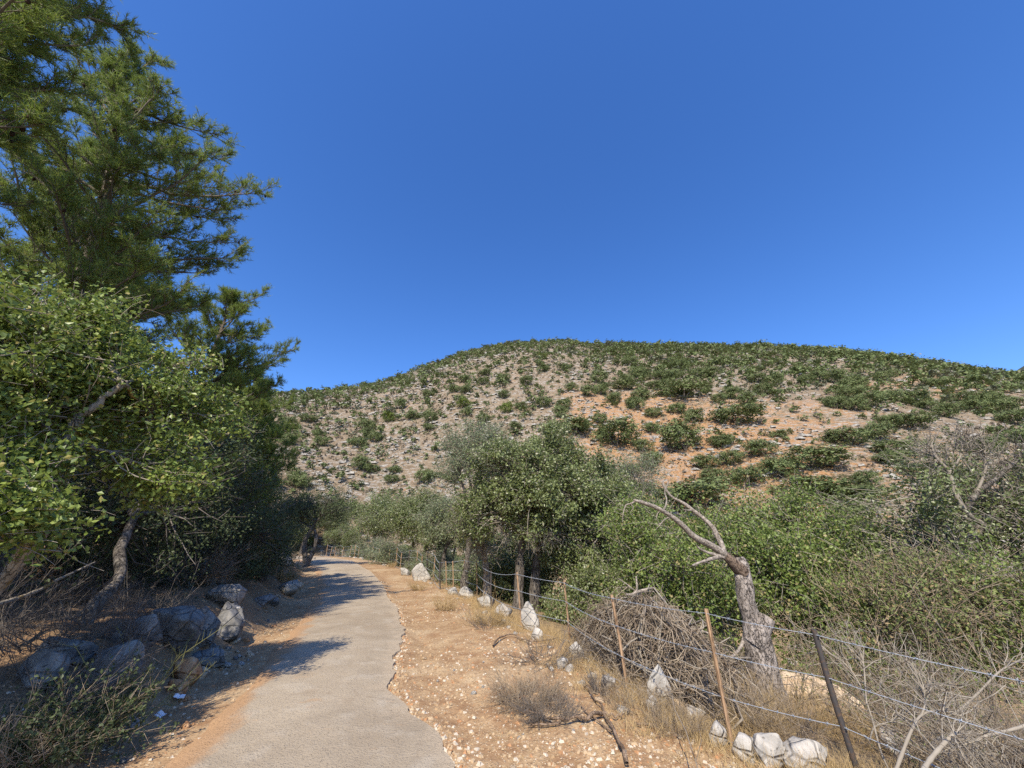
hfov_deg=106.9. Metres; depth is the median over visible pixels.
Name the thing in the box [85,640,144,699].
rock
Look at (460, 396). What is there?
hill oak
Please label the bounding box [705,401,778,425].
hill oak
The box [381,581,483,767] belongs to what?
edge rubble
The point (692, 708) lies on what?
rock
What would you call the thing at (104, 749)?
gravel
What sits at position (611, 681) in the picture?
rock
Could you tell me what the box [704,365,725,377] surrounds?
hill oak
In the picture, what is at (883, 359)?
oak scrub
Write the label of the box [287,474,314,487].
hill oak
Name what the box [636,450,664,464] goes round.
hill oak
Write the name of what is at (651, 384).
hill oak
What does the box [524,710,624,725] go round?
fallen branch
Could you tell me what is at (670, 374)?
hill oak
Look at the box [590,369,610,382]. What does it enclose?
hill oak
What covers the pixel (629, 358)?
hill oak
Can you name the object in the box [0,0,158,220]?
pine tree
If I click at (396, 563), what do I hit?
dry shrub
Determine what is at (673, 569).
green shrub
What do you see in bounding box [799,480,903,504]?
hill oak
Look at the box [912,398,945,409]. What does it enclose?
hill oak
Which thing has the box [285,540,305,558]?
undergrowth shrub
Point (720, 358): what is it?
hill oak
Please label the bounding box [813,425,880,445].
hill oak
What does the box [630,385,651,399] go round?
hill oak
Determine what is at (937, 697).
dry scrub
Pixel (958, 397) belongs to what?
hill oak
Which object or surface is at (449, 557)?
green shrub
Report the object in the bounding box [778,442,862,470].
hill oak
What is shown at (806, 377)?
hill oak
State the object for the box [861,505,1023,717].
green shrub
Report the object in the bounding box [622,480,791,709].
dead tree
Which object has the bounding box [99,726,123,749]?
rock
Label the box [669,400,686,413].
hill oak
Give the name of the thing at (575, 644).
rock
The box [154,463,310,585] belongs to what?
oak tree
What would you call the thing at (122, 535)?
oak tree
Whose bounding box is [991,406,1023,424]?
hill oak
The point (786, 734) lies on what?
dry shrub
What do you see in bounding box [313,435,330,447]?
hill oak
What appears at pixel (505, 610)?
rock
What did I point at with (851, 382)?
hill oak
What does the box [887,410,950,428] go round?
hill oak
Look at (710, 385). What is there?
hill oak
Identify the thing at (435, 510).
oak tree
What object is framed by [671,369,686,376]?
hill oak
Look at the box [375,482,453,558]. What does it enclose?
tree
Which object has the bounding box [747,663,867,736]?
dry shrub
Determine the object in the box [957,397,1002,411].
hill oak
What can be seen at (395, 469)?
hill oak
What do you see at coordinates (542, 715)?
dry shrub
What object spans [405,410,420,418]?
hill oak
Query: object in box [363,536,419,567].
green shrub
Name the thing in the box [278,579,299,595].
rock
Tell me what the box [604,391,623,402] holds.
hill oak
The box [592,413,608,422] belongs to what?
hill oak
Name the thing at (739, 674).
dry shrub
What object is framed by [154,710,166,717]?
plastic scrap
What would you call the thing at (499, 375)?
hill oak
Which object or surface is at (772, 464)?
hill oak
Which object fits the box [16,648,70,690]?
rock
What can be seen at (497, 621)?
dry shrub
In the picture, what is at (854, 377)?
hill oak
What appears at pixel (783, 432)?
hill oak
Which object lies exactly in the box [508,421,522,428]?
hill oak
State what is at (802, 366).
hill oak
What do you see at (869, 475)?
hill oak
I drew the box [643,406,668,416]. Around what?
hill oak
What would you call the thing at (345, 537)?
oak tree
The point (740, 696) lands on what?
dry shrub
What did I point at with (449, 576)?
green shrub
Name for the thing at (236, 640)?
stone
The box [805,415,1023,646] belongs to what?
oak tree
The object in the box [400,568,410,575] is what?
rock
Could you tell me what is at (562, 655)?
dry shrub
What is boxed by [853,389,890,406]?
hill oak
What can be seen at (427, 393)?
hill oak
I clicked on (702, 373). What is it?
hill oak
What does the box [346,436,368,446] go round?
hill oak
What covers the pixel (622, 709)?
stone
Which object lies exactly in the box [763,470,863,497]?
hill oak
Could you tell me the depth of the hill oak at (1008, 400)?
96.69 m
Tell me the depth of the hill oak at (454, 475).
76.55 m
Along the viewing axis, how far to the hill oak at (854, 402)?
90.49 m
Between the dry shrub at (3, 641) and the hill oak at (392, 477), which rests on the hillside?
the hill oak at (392, 477)
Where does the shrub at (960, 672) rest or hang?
on the ground at (391, 577)
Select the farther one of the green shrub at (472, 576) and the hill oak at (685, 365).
the hill oak at (685, 365)
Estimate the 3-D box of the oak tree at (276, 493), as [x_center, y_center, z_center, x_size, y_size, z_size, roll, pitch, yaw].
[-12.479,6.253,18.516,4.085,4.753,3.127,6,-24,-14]
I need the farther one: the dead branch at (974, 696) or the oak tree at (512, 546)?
the oak tree at (512, 546)
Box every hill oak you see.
[276,434,299,444]
[277,414,298,424]
[285,467,307,477]
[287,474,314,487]
[289,531,311,549]
[297,412,318,422]
[311,428,327,437]
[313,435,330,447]
[333,496,358,516]
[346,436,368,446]
[347,452,371,469]
[358,419,378,429]
[358,427,374,438]
[363,463,382,472]
[367,431,385,441]
[382,410,395,421]
[382,474,400,482]
[385,465,402,472]
[393,396,406,408]
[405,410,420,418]
[411,468,436,482]
[420,409,439,421]
[422,389,434,397]
[422,422,438,429]
[443,470,462,481]
[446,384,459,392]
[451,394,467,401]
[455,397,473,406]
[456,372,470,382]
[458,383,473,393]
[459,406,473,415]
[475,377,490,383]
[475,412,492,421]
[479,367,491,375]
[487,533,502,546]
[495,372,512,381]
[496,388,511,398]
[499,400,513,412]
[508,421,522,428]
[513,401,527,407]
[519,375,533,384]
[534,363,550,371]
[534,395,553,407]
[538,353,547,357]
[549,405,571,416]
[553,396,572,407]
[556,362,571,370]
[560,413,594,435]
[562,382,579,391]
[579,384,599,396]
[587,414,645,445]
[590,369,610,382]
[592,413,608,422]
[594,382,608,395]
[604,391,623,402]
[609,376,637,389]
[617,372,633,381]
[620,356,636,365]
[626,395,646,409]
[627,365,646,374]
[629,368,652,381]
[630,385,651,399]
[631,438,657,451]
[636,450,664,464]
[641,421,661,432]
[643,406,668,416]
[645,380,665,387]
[645,476,740,511]
[651,369,667,378]
[651,376,713,399]
[651,499,673,526]
[654,377,675,388]
[656,417,709,450]
[661,369,680,379]
[663,355,679,361]
[667,359,684,368]
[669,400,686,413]
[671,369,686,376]
[675,361,689,369]
[679,406,706,421]
[688,366,710,377]
[689,453,724,468]
[694,380,714,389]
[696,466,727,481]
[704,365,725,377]
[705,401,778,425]
[706,432,736,445]
[707,392,729,403]
[712,355,733,365]
[712,438,734,447]
[715,448,747,465]
[718,385,752,398]
[722,463,767,485]
[734,390,761,404]
[738,438,785,455]
[746,371,768,382]
[746,381,775,393]
[755,454,812,477]
[762,369,786,386]
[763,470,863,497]
[767,428,789,437]
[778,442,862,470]
[789,363,812,374]
[796,373,816,383]
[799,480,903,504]
[809,369,834,381]
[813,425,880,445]
[819,394,851,409]
[822,499,877,527]
[824,366,850,383]
[832,385,867,398]
[835,378,863,388]
[839,394,868,411]
[843,373,867,386]
[851,468,882,484]
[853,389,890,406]
[857,422,897,438]
[865,437,936,452]
[867,452,895,463]
[869,368,900,380]
[874,412,905,428]
[876,447,915,462]
[879,389,908,401]
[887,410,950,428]
[893,463,925,474]
[897,384,932,402]
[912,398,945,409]
[921,376,954,387]
[925,401,967,418]
[939,390,970,402]
[955,433,1004,455]
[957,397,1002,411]
[959,389,1005,402]
[971,391,1008,401]
[986,434,1008,447]
[987,395,1023,411]
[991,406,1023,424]
[1004,428,1023,442]
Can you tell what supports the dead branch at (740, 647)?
attached to the dead tree at (758, 645)
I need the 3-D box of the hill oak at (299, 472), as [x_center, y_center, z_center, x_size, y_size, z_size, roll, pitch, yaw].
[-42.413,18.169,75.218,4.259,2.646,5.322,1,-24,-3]
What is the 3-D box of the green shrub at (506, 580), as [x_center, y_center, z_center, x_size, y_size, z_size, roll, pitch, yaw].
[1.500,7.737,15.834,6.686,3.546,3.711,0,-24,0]
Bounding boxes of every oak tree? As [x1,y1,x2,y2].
[2,398,293,693]
[23,425,229,578]
[59,412,140,518]
[86,468,251,551]
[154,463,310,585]
[215,479,280,545]
[224,491,321,580]
[229,472,298,556]
[266,476,354,566]
[285,499,330,553]
[318,502,354,549]
[321,521,362,556]
[399,484,502,576]
[412,495,470,558]
[428,407,515,588]
[429,505,503,596]
[437,405,667,611]
[486,515,554,576]
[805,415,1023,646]
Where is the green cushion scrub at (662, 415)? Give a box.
[272,344,1021,555]
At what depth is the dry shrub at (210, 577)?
9.87 m
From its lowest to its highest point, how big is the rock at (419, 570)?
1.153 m
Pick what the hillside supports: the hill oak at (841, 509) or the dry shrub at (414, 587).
the hill oak at (841, 509)
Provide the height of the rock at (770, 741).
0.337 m
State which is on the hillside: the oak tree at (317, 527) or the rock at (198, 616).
the oak tree at (317, 527)
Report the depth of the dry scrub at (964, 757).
2.89 m
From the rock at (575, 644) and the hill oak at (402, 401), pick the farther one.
the hill oak at (402, 401)
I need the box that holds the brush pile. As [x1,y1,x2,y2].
[563,576,833,767]
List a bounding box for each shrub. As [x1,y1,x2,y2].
[0,464,90,615]
[0,530,124,634]
[0,564,166,675]
[0,575,200,658]
[0,623,169,761]
[0,649,178,767]
[0,685,96,767]
[3,507,80,594]
[13,538,200,610]
[22,502,262,599]
[48,513,230,584]
[58,626,223,726]
[95,559,236,619]
[142,521,264,586]
[179,517,318,586]
[271,560,313,582]
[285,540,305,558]
[342,537,372,557]
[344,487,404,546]
[355,536,403,560]
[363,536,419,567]
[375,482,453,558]
[385,561,397,566]
[401,547,433,574]
[405,575,431,590]
[408,543,462,577]
[425,587,461,610]
[426,550,490,586]
[449,579,518,626]
[454,544,529,601]
[457,594,499,630]
[468,537,621,609]
[474,650,572,719]
[489,616,604,677]
[498,673,594,732]
[508,555,559,603]
[531,547,663,628]
[572,659,691,725]
[581,663,619,695]
[587,475,835,674]
[594,509,782,636]
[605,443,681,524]
[631,688,731,743]
[671,655,834,761]
[678,654,795,732]
[685,470,999,716]
[698,651,754,691]
[713,668,865,767]
[719,652,826,731]
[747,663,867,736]
[754,518,1023,739]
[789,676,913,760]
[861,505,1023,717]
[904,645,1010,694]
[920,735,984,767]
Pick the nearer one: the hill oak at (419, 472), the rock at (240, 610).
the rock at (240, 610)
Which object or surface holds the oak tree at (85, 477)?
on the ground at (391, 577)
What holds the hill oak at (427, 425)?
on the hillside
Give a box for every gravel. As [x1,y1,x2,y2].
[0,573,316,767]
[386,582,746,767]
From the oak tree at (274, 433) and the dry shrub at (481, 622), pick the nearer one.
the dry shrub at (481, 622)
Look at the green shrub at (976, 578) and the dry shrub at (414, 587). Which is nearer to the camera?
the green shrub at (976, 578)
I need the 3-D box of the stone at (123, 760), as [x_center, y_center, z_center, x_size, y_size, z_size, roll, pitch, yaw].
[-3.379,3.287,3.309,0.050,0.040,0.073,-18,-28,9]
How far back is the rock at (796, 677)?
5.47 m
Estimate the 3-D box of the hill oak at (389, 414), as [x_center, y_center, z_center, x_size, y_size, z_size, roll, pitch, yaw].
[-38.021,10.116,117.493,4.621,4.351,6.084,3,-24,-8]
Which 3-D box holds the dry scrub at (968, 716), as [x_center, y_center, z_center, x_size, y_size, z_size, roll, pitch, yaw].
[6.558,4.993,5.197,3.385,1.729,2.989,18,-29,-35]
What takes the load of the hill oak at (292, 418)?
on the hillside
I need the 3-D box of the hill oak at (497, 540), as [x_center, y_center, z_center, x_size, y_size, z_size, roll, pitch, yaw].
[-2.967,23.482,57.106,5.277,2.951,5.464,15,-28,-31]
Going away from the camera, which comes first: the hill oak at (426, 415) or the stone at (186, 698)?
the stone at (186, 698)
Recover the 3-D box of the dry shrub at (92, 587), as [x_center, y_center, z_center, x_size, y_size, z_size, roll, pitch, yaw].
[-7.728,3.480,6.875,2.690,1.590,2.455,9,-25,-19]
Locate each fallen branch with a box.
[0,562,94,605]
[492,633,561,646]
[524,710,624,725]
[580,685,628,764]
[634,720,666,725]
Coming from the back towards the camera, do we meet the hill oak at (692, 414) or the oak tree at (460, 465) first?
the hill oak at (692, 414)
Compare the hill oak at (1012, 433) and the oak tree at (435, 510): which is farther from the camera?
the hill oak at (1012, 433)
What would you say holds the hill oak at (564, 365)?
on the hillside
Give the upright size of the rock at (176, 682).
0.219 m
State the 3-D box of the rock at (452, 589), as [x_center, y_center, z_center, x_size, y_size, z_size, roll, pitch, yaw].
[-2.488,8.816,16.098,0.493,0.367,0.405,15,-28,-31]
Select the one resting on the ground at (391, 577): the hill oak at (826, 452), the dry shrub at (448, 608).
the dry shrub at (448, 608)
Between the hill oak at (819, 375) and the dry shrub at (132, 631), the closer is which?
the dry shrub at (132, 631)
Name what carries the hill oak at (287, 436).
on the hillside
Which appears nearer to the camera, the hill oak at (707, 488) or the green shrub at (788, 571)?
the green shrub at (788, 571)
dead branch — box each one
[730,634,744,659]
[783,609,917,767]
[822,670,955,765]
[846,624,1023,767]
[870,673,1016,767]
[884,622,1023,728]
[910,681,1023,767]
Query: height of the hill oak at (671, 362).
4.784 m
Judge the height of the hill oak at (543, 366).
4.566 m
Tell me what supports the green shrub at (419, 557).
on the ground at (391, 577)
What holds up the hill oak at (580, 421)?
on the hillside
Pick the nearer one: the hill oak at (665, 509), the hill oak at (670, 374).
the hill oak at (665, 509)
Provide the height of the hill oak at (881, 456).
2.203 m
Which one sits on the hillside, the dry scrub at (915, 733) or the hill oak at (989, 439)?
the hill oak at (989, 439)
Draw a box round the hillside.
[68,344,1023,580]
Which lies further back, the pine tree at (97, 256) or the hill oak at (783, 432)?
the hill oak at (783, 432)
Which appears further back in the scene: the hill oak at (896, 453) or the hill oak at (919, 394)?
the hill oak at (919, 394)
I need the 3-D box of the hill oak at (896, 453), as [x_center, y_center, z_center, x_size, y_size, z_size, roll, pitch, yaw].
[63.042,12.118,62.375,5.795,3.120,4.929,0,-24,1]
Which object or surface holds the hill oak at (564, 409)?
on the hillside
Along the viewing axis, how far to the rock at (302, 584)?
16.62 m
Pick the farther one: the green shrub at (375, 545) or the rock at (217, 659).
the green shrub at (375, 545)
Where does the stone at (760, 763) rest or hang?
on the ground at (391, 577)
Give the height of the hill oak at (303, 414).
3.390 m
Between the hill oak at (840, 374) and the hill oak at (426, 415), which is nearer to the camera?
the hill oak at (426, 415)
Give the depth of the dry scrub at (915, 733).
4.22 m
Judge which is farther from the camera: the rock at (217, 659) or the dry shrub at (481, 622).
the dry shrub at (481, 622)
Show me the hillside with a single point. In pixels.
(848, 417)
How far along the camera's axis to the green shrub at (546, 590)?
18.65 m
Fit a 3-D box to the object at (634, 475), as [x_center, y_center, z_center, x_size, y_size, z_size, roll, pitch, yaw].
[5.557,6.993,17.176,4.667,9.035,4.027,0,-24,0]
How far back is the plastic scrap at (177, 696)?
4.57 m
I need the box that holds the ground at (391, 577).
[0,525,1023,767]
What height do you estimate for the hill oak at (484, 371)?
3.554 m
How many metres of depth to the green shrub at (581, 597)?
11.43 m
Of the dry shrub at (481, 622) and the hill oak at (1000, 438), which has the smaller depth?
the dry shrub at (481, 622)
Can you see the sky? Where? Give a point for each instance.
(456, 175)
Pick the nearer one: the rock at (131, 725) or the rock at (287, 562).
the rock at (131, 725)
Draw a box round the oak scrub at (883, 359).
[190,336,1023,558]
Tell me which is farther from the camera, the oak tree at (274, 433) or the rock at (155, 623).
the oak tree at (274, 433)
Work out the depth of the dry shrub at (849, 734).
4.21 m
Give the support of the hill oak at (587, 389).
on the hillside
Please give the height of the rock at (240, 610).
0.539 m
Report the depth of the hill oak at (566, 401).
105.53 m
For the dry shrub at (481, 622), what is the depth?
8.79 m
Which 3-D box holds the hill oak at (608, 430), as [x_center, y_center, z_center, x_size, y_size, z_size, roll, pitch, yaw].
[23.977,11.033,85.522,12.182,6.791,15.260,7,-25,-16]
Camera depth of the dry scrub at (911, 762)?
3.78 m
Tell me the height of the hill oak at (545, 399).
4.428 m
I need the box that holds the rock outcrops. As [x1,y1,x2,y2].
[267,343,1023,694]
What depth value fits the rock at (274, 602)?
11.47 m
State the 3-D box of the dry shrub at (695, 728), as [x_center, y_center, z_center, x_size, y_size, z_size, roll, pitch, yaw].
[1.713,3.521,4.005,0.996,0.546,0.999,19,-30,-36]
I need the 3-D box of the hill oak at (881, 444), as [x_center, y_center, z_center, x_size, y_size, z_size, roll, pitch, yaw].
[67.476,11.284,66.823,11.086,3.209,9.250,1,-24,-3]
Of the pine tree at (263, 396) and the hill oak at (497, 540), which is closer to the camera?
the pine tree at (263, 396)
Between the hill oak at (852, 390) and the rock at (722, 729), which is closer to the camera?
the rock at (722, 729)
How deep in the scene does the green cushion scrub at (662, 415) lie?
102.06 m
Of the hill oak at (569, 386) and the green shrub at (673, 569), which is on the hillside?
the hill oak at (569, 386)
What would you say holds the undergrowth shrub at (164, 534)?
on the ground at (391, 577)
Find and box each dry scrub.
[694,588,935,724]
[744,600,1023,739]
[792,599,1023,767]
[800,627,1023,767]
[811,672,1022,767]
[812,565,1023,767]
[850,625,1023,767]
[851,662,1022,756]
[871,621,1023,767]
[953,617,1023,759]
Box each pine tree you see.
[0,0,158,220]
[0,28,281,591]
[0,131,191,324]
[33,246,181,436]
[142,283,300,549]
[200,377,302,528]
[203,360,268,513]
[211,358,280,514]
[231,389,281,485]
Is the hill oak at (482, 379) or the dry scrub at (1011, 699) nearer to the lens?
the dry scrub at (1011, 699)
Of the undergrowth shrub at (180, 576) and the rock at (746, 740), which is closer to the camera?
the rock at (746, 740)
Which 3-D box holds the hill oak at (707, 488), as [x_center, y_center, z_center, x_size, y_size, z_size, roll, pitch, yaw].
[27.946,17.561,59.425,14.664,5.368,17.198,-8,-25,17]
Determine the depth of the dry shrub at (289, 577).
15.99 m
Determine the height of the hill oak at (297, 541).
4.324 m
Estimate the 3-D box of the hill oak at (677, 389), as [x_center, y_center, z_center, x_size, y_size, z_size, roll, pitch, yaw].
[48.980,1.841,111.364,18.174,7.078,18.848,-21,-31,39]
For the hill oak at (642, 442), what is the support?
on the hillside
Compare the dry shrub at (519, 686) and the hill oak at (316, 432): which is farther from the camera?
the hill oak at (316, 432)
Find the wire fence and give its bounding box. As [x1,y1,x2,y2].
[326,544,1023,767]
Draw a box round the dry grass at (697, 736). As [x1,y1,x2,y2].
[431,581,952,767]
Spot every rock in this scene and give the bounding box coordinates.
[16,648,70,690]
[36,636,98,664]
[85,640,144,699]
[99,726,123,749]
[110,614,162,649]
[124,716,139,738]
[151,605,205,654]
[166,679,189,695]
[173,656,202,685]
[192,648,224,667]
[195,606,220,647]
[199,666,208,678]
[206,584,247,605]
[217,601,242,640]
[237,607,244,633]
[254,594,275,607]
[269,595,278,606]
[275,554,292,566]
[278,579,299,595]
[298,582,304,590]
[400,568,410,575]
[411,563,430,580]
[447,587,457,594]
[458,586,472,597]
[477,596,494,608]
[494,603,512,617]
[521,601,539,630]
[531,627,542,640]
[557,657,567,668]
[569,641,581,655]
[601,675,615,688]
[646,695,656,708]
[647,664,673,706]
[686,704,706,718]
[693,697,714,713]
[709,720,726,746]
[731,732,756,765]
[753,732,785,767]
[780,671,865,730]
[783,736,827,767]
[877,727,909,760]
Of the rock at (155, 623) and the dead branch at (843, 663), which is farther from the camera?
the rock at (155, 623)
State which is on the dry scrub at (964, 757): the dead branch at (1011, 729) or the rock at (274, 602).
the dead branch at (1011, 729)
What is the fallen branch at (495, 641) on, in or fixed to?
on the ground at (391, 577)
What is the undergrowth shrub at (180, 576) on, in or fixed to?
on the ground at (391, 577)
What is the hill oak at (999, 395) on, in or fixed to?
on the hillside
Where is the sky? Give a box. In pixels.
[0,0,1023,391]
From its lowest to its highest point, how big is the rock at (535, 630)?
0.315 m
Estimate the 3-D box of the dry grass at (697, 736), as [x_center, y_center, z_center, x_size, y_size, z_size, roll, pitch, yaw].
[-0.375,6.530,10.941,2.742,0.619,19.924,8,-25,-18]
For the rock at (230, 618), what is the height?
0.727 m
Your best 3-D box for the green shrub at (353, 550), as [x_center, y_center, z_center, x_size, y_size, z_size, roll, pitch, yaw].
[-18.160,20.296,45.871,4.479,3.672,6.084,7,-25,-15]
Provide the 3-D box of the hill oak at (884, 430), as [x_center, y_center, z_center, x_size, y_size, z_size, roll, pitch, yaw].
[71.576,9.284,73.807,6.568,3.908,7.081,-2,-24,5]
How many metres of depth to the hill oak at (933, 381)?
120.14 m
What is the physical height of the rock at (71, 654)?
0.279 m
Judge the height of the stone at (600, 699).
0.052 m
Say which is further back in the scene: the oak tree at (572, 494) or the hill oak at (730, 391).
the hill oak at (730, 391)
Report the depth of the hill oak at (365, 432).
102.77 m
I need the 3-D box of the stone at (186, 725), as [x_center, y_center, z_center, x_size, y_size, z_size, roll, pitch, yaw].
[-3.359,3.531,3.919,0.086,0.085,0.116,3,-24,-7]
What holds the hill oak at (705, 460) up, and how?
on the hillside
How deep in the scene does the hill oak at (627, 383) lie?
124.13 m
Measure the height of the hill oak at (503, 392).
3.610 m
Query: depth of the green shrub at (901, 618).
6.23 m
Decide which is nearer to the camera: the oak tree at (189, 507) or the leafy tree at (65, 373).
the leafy tree at (65, 373)
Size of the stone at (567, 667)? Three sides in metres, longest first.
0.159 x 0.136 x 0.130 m
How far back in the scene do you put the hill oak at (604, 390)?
118.18 m
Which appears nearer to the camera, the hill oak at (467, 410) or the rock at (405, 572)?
the rock at (405, 572)
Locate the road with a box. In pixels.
[165,556,454,767]
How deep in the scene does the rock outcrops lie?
96.79 m
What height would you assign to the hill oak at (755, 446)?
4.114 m
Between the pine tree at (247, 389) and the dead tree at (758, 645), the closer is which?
the dead tree at (758, 645)
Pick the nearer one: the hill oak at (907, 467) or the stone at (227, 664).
the stone at (227, 664)
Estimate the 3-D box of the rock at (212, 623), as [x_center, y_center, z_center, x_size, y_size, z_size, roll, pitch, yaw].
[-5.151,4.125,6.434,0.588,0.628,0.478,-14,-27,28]
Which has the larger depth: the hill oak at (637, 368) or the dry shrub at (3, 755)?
the hill oak at (637, 368)
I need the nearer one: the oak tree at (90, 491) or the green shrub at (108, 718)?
the green shrub at (108, 718)
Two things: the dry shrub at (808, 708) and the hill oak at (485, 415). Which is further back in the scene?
the hill oak at (485, 415)
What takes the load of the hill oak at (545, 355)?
on the hillside
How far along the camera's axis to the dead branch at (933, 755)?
2.79 m
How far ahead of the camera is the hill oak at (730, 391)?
107.23 m
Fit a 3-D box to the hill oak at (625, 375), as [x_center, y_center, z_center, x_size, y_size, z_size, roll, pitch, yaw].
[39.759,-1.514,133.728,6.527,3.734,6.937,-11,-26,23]
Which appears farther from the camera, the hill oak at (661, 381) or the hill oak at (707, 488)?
the hill oak at (661, 381)
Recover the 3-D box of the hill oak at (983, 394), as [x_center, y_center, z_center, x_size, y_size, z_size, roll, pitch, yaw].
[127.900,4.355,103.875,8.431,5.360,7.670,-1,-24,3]
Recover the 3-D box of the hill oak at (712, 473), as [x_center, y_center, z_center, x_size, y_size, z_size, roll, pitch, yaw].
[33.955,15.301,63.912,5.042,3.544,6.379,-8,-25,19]
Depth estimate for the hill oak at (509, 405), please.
105.90 m
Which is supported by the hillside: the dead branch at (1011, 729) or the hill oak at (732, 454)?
the hill oak at (732, 454)
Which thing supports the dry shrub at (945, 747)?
on the ground at (391, 577)
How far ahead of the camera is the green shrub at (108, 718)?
3.15 m
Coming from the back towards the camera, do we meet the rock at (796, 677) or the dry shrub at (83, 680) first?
the rock at (796, 677)
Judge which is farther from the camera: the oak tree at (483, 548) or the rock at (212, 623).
the oak tree at (483, 548)
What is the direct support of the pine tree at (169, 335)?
on the ground at (391, 577)
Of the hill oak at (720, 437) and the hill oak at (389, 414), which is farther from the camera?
the hill oak at (389, 414)
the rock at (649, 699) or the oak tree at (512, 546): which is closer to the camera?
the rock at (649, 699)
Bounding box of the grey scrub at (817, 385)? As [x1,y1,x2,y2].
[240,339,1023,551]
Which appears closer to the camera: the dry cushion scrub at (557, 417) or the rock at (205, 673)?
the rock at (205, 673)
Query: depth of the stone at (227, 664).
5.96 m
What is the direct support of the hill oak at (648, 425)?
on the hillside
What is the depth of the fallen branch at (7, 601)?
4.58 m
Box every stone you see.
[119,758,127,763]
[178,695,190,702]
[181,721,191,728]
[220,662,231,667]
[233,637,240,643]
[246,650,253,656]
[565,664,573,671]
[595,697,604,702]
[617,705,628,713]
[755,760,773,767]
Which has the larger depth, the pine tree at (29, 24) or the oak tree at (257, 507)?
the oak tree at (257, 507)
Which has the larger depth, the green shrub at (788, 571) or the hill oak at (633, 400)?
the hill oak at (633, 400)
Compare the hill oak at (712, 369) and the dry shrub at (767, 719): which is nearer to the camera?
the dry shrub at (767, 719)
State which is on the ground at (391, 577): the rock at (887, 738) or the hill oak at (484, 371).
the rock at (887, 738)
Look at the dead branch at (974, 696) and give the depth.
3.58 m
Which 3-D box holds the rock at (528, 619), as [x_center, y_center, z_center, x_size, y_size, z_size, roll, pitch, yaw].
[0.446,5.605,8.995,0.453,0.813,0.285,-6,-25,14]
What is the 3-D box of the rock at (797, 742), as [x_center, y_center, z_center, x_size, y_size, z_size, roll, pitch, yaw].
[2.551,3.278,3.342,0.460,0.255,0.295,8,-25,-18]
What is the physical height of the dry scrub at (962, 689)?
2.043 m
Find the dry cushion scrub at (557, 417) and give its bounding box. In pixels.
[249,341,1023,703]
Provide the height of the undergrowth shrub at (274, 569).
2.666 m
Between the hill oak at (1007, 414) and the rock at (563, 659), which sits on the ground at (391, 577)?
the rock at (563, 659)
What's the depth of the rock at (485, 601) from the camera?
12.35 m
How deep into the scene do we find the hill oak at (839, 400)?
92.95 m
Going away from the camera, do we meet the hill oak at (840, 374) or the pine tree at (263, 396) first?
the pine tree at (263, 396)
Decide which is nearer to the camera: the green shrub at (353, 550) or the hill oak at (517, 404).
the green shrub at (353, 550)
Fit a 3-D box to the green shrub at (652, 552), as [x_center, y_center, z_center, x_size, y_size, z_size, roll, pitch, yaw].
[4.169,4.280,8.138,4.809,4.626,4.156,0,-24,0]
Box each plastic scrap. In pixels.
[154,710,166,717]
[173,693,185,698]
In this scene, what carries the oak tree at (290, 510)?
on the ground at (391, 577)
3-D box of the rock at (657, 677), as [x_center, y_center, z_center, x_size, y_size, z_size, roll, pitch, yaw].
[1.843,3.869,4.797,0.350,0.567,0.200,2,-24,-4]
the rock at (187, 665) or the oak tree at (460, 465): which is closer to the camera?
the rock at (187, 665)
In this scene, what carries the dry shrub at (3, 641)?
on the ground at (391, 577)
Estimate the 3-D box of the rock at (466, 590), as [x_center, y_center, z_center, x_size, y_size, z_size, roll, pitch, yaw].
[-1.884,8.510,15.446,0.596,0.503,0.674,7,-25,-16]
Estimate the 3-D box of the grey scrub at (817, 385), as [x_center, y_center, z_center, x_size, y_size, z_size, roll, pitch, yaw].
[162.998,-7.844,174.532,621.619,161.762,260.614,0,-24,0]
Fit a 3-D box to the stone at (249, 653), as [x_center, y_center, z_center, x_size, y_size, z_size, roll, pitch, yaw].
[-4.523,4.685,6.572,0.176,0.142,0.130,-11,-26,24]
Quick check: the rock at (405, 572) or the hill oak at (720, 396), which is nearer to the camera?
the rock at (405, 572)
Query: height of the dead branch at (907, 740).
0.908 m
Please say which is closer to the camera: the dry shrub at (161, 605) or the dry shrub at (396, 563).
the dry shrub at (161, 605)
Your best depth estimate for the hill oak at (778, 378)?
120.64 m
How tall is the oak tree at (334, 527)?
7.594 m
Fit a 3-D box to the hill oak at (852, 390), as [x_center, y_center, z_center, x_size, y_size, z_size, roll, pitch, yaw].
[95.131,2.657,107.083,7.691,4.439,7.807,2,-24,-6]
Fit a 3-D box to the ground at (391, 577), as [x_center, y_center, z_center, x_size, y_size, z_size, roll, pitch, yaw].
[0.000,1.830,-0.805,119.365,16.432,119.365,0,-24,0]
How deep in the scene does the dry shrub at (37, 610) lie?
4.96 m
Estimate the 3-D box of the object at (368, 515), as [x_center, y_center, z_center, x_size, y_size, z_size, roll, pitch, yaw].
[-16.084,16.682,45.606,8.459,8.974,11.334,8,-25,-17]
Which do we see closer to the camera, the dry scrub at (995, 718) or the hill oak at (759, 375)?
the dry scrub at (995, 718)
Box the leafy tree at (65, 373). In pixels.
[0,262,258,594]
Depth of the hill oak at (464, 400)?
114.38 m

